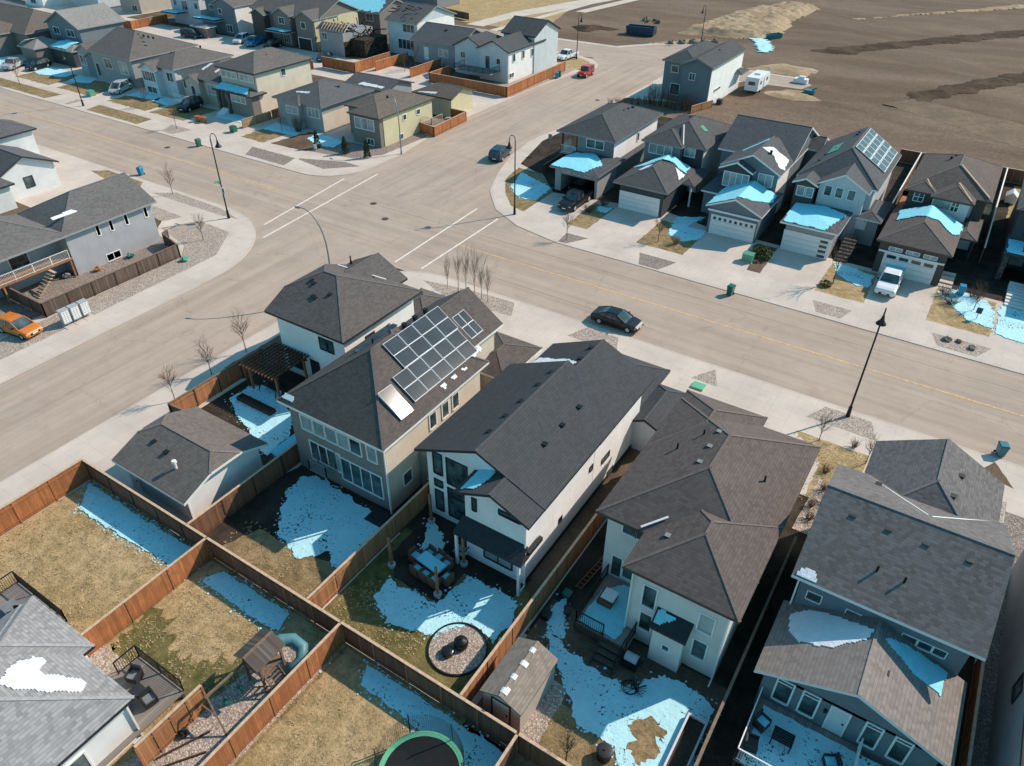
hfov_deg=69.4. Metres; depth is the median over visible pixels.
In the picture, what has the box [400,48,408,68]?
bare tree
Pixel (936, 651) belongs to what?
window
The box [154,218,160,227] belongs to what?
soil
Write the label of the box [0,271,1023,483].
kerb
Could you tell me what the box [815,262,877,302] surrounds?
lawn
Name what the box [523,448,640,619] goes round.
soil
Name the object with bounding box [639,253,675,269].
planting strip
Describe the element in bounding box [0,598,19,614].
storage box
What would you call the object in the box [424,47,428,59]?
door
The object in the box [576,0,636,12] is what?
path
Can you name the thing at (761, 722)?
patio chair
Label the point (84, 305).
mail doors
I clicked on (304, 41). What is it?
garage door
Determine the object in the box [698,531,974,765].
soil
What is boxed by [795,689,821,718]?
window
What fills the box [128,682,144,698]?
side table
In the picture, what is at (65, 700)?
house
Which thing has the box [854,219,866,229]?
window
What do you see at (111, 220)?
window
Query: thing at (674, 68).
window
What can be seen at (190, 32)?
parked van
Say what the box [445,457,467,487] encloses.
window
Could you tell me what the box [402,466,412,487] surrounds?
window
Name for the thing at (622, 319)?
parked sedan
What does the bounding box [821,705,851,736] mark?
door
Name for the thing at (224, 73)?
window
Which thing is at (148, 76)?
window
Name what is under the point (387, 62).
fence
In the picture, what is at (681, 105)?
bare shrub
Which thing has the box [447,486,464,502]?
window
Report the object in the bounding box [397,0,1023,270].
ground
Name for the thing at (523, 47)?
house
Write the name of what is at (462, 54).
window
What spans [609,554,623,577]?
door
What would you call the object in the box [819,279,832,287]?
shrub
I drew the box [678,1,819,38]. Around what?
sand pile
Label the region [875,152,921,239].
fence
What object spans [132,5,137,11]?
window
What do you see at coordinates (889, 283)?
parked pickup
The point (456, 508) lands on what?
window
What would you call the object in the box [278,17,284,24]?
window
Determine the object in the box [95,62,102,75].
door
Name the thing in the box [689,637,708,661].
window
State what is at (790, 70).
sand pile
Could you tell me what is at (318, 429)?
window
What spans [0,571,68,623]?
deck
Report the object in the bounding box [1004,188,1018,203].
playhouse
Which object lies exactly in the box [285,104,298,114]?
window
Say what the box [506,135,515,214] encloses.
street lamp
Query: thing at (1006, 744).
house
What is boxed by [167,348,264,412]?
fence
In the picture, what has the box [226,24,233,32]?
window
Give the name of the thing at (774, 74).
kerb
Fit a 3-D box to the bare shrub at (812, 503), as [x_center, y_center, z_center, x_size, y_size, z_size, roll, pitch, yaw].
[20.528,8.151,50.316,0.965,0.797,1.051,28,44,32]
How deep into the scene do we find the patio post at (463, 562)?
45.83 m
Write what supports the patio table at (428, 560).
on the patio
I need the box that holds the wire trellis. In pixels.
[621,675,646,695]
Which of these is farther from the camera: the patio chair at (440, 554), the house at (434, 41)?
the house at (434, 41)
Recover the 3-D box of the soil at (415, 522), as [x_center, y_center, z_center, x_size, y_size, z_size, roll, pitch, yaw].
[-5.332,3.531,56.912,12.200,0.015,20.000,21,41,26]
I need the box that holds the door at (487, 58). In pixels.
[485,55,489,68]
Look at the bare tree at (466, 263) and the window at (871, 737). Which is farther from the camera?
the bare tree at (466, 263)
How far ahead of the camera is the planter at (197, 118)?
116.93 m
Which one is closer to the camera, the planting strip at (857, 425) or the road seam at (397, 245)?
the planting strip at (857, 425)
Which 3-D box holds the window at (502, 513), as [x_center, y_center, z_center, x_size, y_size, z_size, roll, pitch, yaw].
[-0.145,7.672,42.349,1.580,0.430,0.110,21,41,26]
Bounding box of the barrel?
[596,742,612,763]
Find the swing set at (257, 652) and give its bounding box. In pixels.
[198,628,307,736]
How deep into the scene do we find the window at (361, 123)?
107.39 m
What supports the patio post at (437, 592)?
on the patio
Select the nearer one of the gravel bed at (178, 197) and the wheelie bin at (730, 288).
the wheelie bin at (730, 288)
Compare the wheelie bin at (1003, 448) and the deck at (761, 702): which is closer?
the deck at (761, 702)
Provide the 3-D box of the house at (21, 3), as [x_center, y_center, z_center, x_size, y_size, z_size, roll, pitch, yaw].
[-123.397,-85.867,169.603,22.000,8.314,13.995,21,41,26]
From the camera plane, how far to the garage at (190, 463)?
49.90 m
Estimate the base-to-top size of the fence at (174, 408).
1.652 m
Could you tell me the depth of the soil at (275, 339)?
65.25 m
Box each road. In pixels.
[0,88,1023,466]
[0,214,390,481]
[326,58,663,249]
[455,25,811,88]
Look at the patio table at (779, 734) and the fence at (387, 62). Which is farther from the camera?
the fence at (387, 62)
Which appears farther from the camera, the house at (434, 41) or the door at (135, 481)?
the house at (434, 41)
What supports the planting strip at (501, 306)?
on the sidewalk at (786, 412)
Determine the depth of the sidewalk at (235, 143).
123.62 m
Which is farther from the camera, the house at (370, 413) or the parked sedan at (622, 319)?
the parked sedan at (622, 319)
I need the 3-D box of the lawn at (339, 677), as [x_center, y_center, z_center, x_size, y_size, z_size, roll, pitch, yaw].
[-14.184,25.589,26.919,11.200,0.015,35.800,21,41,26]
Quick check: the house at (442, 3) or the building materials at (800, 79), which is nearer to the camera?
the building materials at (800, 79)
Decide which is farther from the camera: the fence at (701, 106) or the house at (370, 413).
the fence at (701, 106)
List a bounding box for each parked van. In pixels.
[108,78,132,93]
[180,28,202,38]
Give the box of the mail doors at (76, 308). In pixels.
[70,306,80,318]
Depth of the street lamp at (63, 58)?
120.49 m
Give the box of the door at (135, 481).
[128,472,143,491]
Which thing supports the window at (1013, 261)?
in the house at (1012, 254)
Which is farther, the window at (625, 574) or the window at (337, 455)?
the window at (337, 455)
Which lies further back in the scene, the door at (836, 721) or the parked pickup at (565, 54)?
the parked pickup at (565, 54)
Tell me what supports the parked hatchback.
on the gravel bed at (197, 248)
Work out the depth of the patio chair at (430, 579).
44.60 m
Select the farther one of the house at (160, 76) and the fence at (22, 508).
the house at (160, 76)
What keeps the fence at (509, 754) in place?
on the lawn at (339, 677)
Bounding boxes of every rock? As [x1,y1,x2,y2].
[677,39,685,43]
[689,38,696,43]
[942,336,951,341]
[968,344,975,350]
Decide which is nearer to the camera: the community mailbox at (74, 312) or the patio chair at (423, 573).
the patio chair at (423, 573)
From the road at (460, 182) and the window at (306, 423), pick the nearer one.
the window at (306, 423)
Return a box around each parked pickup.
[0,57,27,69]
[244,35,265,46]
[557,48,578,60]
[557,187,592,211]
[874,264,906,296]
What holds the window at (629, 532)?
in the house at (696, 506)
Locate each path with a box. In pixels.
[468,0,610,26]
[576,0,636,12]
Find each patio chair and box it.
[123,663,144,683]
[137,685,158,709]
[408,545,421,562]
[409,561,423,577]
[417,567,432,583]
[422,543,436,554]
[426,573,441,589]
[433,548,445,560]
[440,570,454,586]
[441,554,453,571]
[743,729,759,753]
[752,708,771,733]
[821,752,842,765]
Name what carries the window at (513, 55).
in the house at (523, 47)
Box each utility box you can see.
[85,89,96,96]
[229,125,237,132]
[691,381,705,391]
[741,250,754,263]
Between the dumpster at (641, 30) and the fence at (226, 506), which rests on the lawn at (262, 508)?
the fence at (226, 506)
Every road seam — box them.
[0,258,322,428]
[169,171,653,329]
[382,206,1023,392]
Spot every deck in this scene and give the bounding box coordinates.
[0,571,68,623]
[97,645,185,765]
[573,564,636,677]
[731,686,863,765]
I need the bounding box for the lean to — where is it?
[270,433,295,457]
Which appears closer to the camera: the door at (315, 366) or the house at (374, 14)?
the door at (315, 366)
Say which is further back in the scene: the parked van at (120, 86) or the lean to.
the parked van at (120, 86)
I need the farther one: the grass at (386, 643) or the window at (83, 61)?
the window at (83, 61)
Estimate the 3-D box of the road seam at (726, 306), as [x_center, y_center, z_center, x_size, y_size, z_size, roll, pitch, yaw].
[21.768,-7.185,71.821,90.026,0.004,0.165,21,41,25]
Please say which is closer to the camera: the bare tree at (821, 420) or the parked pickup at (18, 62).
the bare tree at (821, 420)
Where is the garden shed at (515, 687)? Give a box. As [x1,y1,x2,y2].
[479,637,558,732]
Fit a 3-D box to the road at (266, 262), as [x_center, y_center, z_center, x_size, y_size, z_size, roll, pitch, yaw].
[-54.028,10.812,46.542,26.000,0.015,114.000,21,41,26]
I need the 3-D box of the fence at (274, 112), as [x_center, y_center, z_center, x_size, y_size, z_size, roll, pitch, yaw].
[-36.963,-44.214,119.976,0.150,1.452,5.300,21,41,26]
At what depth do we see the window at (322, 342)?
58.39 m
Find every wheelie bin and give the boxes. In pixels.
[136,166,144,174]
[194,138,202,146]
[727,283,735,295]
[956,283,966,295]
[993,441,1010,456]
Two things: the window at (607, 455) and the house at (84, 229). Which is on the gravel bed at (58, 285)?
the house at (84, 229)
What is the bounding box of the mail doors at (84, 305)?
[80,301,90,314]
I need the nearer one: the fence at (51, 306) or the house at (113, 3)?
the fence at (51, 306)
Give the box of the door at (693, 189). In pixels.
[687,186,695,192]
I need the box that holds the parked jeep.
[577,63,594,77]
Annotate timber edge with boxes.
[155,730,209,765]
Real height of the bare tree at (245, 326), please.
4.857 m
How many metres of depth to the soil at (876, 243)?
88.72 m
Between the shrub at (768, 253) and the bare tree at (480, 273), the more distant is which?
the shrub at (768, 253)
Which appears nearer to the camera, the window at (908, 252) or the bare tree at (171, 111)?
the window at (908, 252)
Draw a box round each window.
[23,175,35,187]
[52,26,60,34]
[65,29,75,37]
[67,750,93,765]
[79,54,87,65]
[94,225,101,236]
[103,58,112,69]
[106,249,121,261]
[108,220,114,231]
[118,61,129,75]
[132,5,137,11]
[141,70,156,82]
[142,207,148,217]
[147,85,157,93]
[165,72,174,82]
[181,0,188,10]
[206,83,216,95]
[220,69,237,79]
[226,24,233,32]
[230,94,246,104]
[239,73,253,82]
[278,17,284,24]
[280,68,285,76]
[283,34,290,42]
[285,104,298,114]
[287,349,303,370]
[299,413,313,433]
[300,22,305,29]
[307,107,319,118]
[308,439,337,470]
[311,419,325,439]
[318,336,326,351]
[321,32,327,39]
[323,425,337,445]
[325,339,334,354]
[335,452,342,473]
[336,431,349,451]
[339,456,384,499]
[348,436,362,457]
[354,116,374,131]
[365,13,373,21]
[365,445,378,464]
[367,138,374,145]
[398,38,413,49]
[402,23,414,33]
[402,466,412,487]
[428,409,436,430]
[432,452,442,476]
[434,477,443,488]
[434,488,444,511]
[438,49,447,57]
[441,399,449,420]
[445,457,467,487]
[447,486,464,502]
[447,495,465,520]
[451,390,459,410]
[460,51,465,57]
[471,497,476,512]
[483,550,512,570]
[496,58,500,64]
[498,508,520,524]
[512,53,515,62]
[586,138,604,150]
[601,450,609,464]
[620,560,631,581]
[621,525,636,537]
[635,532,642,540]
[637,610,652,633]
[640,583,658,611]
[648,143,672,155]
[660,642,670,652]
[669,83,679,95]
[671,65,678,72]
[684,147,695,157]
[688,73,695,80]
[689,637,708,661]
[695,611,716,636]
[722,170,749,185]
[757,173,773,187]
[770,678,796,705]
[795,185,805,196]
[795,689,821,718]
[804,187,814,197]
[805,590,822,604]
[823,184,833,196]
[834,187,844,198]
[845,608,862,615]
[846,189,856,201]
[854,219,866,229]
[856,721,884,750]
[884,735,914,765]
[888,246,902,252]
[901,632,918,645]
[905,250,919,256]
[912,193,924,202]
[916,639,933,652]
[923,254,937,260]
[931,199,951,210]
[931,646,948,659]
[949,203,959,212]
[1007,256,1023,267]
[1011,672,1023,704]
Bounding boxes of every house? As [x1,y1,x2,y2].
[0,0,28,7]
[0,3,51,56]
[0,119,61,213]
[0,172,160,304]
[0,595,143,765]
[17,3,125,67]
[25,0,71,7]
[72,0,120,7]
[73,26,198,87]
[120,0,171,13]
[137,45,233,96]
[160,0,209,24]
[173,58,232,106]
[192,0,256,35]
[212,47,313,117]
[249,0,359,50]
[264,253,445,377]
[272,78,373,132]
[276,287,541,513]
[316,17,387,57]
[339,0,402,33]
[344,89,442,147]
[384,1,456,55]
[402,0,459,7]
[410,21,481,67]
[414,339,684,596]
[452,15,560,83]
[549,102,663,198]
[596,389,821,686]
[613,115,731,216]
[661,40,749,105]
[701,114,828,242]
[753,438,1015,765]
[780,126,901,262]
[872,153,1002,288]
[986,550,1023,765]
[994,178,1023,309]
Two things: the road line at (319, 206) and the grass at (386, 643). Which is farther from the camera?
the road line at (319, 206)
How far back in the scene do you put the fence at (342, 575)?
45.87 m
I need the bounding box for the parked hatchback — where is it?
[0,311,42,339]
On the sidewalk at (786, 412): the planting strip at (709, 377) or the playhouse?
the planting strip at (709, 377)
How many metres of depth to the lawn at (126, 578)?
46.29 m
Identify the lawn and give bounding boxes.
[0,481,190,633]
[15,72,76,84]
[57,80,110,94]
[105,560,344,765]
[108,95,164,110]
[111,607,248,703]
[150,104,216,120]
[201,363,305,464]
[206,465,395,561]
[222,529,335,611]
[238,648,504,765]
[241,129,285,141]
[324,527,533,693]
[443,0,577,26]
[464,599,726,765]
[505,168,552,210]
[510,704,617,765]
[558,57,588,69]
[567,203,613,228]
[626,716,666,765]
[636,220,705,254]
[796,430,868,496]
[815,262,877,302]
[901,175,998,214]
[926,288,996,336]
[1006,186,1020,218]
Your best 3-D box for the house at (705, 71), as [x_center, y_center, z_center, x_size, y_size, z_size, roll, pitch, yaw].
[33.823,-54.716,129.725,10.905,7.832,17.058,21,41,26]
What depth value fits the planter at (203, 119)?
116.56 m
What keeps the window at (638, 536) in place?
in the house at (696, 506)
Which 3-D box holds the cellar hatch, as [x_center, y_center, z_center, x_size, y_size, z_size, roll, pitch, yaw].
[-8.925,8.942,49.370,1.400,0.200,1.300,21,41,26]
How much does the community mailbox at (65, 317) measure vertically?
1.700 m
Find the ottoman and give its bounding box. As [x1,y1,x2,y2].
[596,587,617,608]
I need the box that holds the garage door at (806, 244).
[780,229,831,259]
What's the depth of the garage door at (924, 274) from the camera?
76.06 m
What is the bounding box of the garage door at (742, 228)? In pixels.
[708,214,755,242]
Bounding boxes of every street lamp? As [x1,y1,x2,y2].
[61,48,83,105]
[210,133,229,218]
[295,206,329,263]
[391,95,401,153]
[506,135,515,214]
[576,13,582,58]
[701,5,705,38]
[845,307,886,416]
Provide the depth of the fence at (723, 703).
39.31 m
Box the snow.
[0,38,1023,765]
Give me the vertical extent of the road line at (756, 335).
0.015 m
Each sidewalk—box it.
[0,3,597,175]
[0,145,255,383]
[0,272,1023,715]
[490,77,1023,374]
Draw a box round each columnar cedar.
[313,130,321,148]
[341,136,348,153]
[363,140,370,157]
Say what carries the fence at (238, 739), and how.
on the lawn at (203, 630)
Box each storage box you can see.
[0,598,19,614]
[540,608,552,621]
[562,588,572,599]
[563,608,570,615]
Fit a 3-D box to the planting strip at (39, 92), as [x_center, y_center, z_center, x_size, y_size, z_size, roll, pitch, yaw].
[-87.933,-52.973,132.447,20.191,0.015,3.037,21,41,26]
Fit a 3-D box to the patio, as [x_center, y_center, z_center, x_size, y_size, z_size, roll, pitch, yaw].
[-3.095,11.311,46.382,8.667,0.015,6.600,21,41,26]
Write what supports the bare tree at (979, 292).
on the snow
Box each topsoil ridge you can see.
[572,24,618,31]
[810,30,1023,54]
[853,5,1023,19]
[906,72,1023,102]
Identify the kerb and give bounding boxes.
[0,51,598,175]
[0,144,254,382]
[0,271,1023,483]
[490,76,1023,373]
[491,0,604,30]
[558,38,685,47]
[741,66,794,77]
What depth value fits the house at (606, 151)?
96.00 m
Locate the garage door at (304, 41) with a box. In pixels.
[298,37,312,50]
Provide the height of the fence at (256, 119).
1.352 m
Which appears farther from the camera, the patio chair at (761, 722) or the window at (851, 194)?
the window at (851, 194)
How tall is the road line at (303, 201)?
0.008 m
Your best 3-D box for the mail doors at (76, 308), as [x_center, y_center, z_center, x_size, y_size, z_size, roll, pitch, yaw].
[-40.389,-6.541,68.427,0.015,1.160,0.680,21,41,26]
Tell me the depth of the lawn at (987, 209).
92.10 m
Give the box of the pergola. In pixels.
[239,342,308,397]
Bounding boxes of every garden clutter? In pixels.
[62,272,69,277]
[92,266,100,271]
[126,253,134,258]
[180,256,188,261]
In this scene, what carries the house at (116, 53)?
on the sidewalk at (235, 143)
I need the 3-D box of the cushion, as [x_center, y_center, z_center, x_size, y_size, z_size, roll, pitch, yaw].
[5.693,12.338,43.002,0.800,0.089,0.800,21,41,26]
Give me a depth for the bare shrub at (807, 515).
49.43 m
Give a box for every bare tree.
[1,56,19,83]
[133,82,147,106]
[153,364,176,398]
[157,163,172,193]
[167,103,177,128]
[192,214,203,239]
[192,332,213,374]
[226,305,249,352]
[272,107,284,128]
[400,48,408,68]
[410,45,419,65]
[444,253,450,287]
[452,245,461,290]
[460,246,469,286]
[467,243,480,293]
[476,254,487,298]
[484,264,492,301]
[559,724,578,761]
[560,209,576,239]
[654,214,667,240]
[816,410,835,439]
[831,218,856,282]
[865,435,878,463]
[973,280,989,309]
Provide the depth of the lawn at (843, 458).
54.50 m
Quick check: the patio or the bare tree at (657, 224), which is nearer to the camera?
the patio
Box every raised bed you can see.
[236,393,275,415]
[663,712,707,765]
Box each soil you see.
[0,201,30,215]
[0,480,465,765]
[127,11,559,82]
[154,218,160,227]
[225,335,304,378]
[271,132,321,150]
[299,465,429,532]
[312,74,344,81]
[521,116,1023,301]
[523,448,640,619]
[524,494,808,688]
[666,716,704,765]
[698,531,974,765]
[747,245,776,272]
[872,189,908,247]
[971,512,1023,765]
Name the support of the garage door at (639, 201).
in the house at (682, 155)
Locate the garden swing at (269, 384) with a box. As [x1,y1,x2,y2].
[259,374,286,397]
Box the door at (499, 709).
[491,695,510,726]
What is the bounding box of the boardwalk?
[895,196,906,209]
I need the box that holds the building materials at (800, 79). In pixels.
[793,75,808,83]
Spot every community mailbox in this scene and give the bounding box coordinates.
[56,307,76,329]
[66,302,86,324]
[76,298,95,320]
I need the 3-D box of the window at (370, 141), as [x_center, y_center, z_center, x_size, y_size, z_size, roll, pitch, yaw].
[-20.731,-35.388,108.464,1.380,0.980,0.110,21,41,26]
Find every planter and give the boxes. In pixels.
[194,115,200,121]
[200,116,206,122]
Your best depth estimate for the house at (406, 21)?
152.59 m
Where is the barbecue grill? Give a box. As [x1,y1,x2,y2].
[178,727,189,738]
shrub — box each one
[288,114,303,131]
[435,60,446,68]
[582,204,594,211]
[597,195,613,205]
[647,83,656,103]
[652,87,659,105]
[657,88,664,105]
[663,88,671,106]
[667,89,675,107]
[670,93,679,109]
[670,235,682,244]
[678,93,687,109]
[683,92,691,111]
[689,96,696,111]
[750,245,773,259]
[804,507,814,519]
[807,494,818,507]
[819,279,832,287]
[820,479,827,490]
[821,463,831,473]
[849,438,863,447]
[937,284,957,296]
[944,294,961,304]
[967,285,985,298]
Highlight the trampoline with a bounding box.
[373,714,464,765]
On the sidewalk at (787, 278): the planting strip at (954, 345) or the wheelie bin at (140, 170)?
the planting strip at (954, 345)
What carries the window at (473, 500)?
in the house at (524, 460)
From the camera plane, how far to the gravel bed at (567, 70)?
138.21 m
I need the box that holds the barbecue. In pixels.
[619,650,643,672]
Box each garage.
[112,407,268,519]
[344,72,414,94]
[412,82,475,115]
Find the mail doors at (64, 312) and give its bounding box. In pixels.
[61,310,71,323]
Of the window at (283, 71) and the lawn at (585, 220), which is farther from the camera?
the window at (283, 71)
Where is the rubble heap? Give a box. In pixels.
[642,17,660,22]
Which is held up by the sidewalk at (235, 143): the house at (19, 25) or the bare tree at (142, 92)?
the house at (19, 25)
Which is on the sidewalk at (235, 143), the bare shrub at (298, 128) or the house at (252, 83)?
the house at (252, 83)
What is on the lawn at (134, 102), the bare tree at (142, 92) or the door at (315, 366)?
the bare tree at (142, 92)
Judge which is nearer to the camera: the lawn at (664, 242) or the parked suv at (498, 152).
the lawn at (664, 242)
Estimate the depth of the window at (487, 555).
45.27 m
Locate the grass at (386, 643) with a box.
[0,433,866,765]
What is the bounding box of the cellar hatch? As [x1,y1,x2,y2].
[364,507,392,526]
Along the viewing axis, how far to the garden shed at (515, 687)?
37.70 m
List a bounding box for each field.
[616,81,1023,170]
[883,99,1023,148]
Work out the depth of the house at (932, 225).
78.84 m
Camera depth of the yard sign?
69.90 m
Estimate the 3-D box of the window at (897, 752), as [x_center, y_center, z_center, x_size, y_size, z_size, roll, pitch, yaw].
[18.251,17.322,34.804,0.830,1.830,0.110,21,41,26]
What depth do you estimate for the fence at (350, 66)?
143.45 m
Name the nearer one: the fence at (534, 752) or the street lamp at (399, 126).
the fence at (534, 752)
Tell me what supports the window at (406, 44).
in the house at (406, 21)
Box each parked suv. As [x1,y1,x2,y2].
[24,57,51,70]
[232,32,249,43]
[263,38,281,47]
[488,144,510,161]
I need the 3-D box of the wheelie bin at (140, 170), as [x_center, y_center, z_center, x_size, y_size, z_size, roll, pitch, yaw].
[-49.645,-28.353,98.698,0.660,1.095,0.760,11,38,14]
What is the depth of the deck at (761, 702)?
36.67 m
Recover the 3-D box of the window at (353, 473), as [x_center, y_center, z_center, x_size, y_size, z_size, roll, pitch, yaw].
[-10.126,6.388,49.733,3.780,2.080,0.110,21,41,26]
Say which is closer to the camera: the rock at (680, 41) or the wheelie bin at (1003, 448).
the wheelie bin at (1003, 448)
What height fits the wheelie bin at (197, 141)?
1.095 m
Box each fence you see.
[0,459,90,535]
[1,230,180,317]
[81,538,212,656]
[82,459,206,544]
[123,14,168,28]
[133,684,209,765]
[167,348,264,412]
[170,404,183,411]
[187,442,300,534]
[199,623,344,765]
[206,537,340,631]
[241,111,271,128]
[271,108,279,118]
[306,481,429,607]
[309,60,313,69]
[321,52,389,72]
[340,621,517,745]
[375,52,408,70]
[409,58,440,77]
[419,108,466,136]
[421,3,468,19]
[429,61,565,97]
[459,513,604,701]
[495,734,517,765]
[518,733,571,765]
[543,145,575,173]
[690,100,712,113]
[694,536,796,765]
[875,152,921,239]
[898,149,1023,183]
[957,659,984,765]
[978,168,1007,262]
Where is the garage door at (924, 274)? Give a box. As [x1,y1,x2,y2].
[878,252,936,284]
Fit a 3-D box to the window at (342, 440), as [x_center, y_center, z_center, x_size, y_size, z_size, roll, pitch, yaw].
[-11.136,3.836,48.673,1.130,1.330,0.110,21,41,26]
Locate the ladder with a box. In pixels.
[575,555,603,589]
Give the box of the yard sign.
[975,307,983,318]
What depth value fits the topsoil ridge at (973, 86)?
136.62 m
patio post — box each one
[387,537,395,568]
[428,493,434,523]
[433,566,441,598]
[460,538,467,567]
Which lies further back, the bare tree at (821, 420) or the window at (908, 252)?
the window at (908, 252)
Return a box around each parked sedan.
[316,51,332,60]
[568,177,594,189]
[591,306,643,332]
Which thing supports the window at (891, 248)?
in the house at (932, 225)
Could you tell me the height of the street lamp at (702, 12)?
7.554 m
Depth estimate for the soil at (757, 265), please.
79.48 m
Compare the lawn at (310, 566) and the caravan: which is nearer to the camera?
the lawn at (310, 566)
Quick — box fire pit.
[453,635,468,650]
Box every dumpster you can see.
[626,24,656,36]
[766,32,782,38]
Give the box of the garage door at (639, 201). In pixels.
[618,190,659,216]
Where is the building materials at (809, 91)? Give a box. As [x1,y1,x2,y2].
[804,87,816,94]
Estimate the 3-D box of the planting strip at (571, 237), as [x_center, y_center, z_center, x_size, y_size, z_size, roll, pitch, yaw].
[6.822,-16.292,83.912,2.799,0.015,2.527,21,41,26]
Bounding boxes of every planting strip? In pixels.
[0,78,61,97]
[65,99,83,103]
[87,105,150,123]
[92,170,142,186]
[162,125,189,133]
[245,147,294,164]
[424,280,513,315]
[559,233,587,242]
[568,328,617,348]
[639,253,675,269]
[691,370,716,385]
[806,407,875,440]
[813,300,851,317]
[932,332,990,356]
[984,462,1013,488]
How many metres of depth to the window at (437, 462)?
46.70 m
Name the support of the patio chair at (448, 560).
on the patio
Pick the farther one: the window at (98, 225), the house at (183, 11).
the house at (183, 11)
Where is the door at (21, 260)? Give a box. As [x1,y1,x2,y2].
[7,253,30,269]
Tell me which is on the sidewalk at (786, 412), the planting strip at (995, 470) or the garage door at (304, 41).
the planting strip at (995, 470)
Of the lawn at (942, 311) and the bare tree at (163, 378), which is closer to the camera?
the bare tree at (163, 378)
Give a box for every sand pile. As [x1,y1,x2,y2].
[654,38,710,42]
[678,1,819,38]
[747,63,817,76]
[764,89,820,100]
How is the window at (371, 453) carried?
in the house at (370, 413)
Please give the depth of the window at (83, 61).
138.84 m
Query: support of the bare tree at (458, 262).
on the planting strip at (501, 306)
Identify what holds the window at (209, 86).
in the house at (202, 81)
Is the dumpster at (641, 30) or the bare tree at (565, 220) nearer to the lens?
the bare tree at (565, 220)
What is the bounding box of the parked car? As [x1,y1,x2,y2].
[177,95,203,111]
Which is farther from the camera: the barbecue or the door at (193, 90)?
the door at (193, 90)
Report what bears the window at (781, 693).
in the house at (883, 627)
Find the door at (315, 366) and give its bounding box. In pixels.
[310,359,319,374]
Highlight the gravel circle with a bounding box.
[429,625,485,673]
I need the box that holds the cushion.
[601,587,618,602]
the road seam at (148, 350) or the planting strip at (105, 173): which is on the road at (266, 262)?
the road seam at (148, 350)
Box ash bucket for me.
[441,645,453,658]
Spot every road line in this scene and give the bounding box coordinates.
[1,106,279,190]
[262,174,377,237]
[263,178,344,224]
[395,208,476,261]
[420,219,497,268]
[453,243,1023,416]
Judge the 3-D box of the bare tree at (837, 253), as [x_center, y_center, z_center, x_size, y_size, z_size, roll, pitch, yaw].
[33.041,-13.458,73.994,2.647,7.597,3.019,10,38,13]
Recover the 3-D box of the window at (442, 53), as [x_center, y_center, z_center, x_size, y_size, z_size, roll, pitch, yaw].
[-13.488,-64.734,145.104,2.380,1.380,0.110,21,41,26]
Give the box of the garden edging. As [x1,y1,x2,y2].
[427,622,487,676]
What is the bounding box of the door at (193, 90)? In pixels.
[190,85,196,95]
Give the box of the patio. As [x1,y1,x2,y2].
[393,512,531,602]
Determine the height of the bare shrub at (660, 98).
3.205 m
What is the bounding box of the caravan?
[744,70,769,91]
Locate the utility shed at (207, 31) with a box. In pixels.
[190,23,216,38]
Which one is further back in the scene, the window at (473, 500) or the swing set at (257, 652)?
the window at (473, 500)
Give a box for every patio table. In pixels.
[416,551,446,573]
[769,725,795,753]
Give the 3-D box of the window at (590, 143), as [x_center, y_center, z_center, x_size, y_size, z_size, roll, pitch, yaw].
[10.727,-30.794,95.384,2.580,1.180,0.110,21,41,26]
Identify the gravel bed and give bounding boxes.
[0,221,228,359]
[0,236,168,332]
[88,645,128,677]
[124,646,322,765]
[151,205,180,220]
[153,192,236,218]
[299,158,356,168]
[312,118,449,157]
[426,66,573,96]
[520,680,565,743]
[792,478,827,534]
[999,501,1006,521]
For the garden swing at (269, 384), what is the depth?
60.29 m
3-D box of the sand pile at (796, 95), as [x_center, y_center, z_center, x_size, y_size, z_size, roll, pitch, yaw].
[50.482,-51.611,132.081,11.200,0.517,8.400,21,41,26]
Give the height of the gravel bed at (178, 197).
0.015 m
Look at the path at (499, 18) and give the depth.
194.20 m
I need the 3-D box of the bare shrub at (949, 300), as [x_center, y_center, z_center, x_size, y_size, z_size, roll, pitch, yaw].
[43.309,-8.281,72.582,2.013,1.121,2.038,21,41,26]
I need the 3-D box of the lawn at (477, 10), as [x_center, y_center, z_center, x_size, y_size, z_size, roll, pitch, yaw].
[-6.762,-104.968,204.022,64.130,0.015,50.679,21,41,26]
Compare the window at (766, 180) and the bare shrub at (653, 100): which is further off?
the bare shrub at (653, 100)
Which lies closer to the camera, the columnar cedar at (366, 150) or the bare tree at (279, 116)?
the columnar cedar at (366, 150)

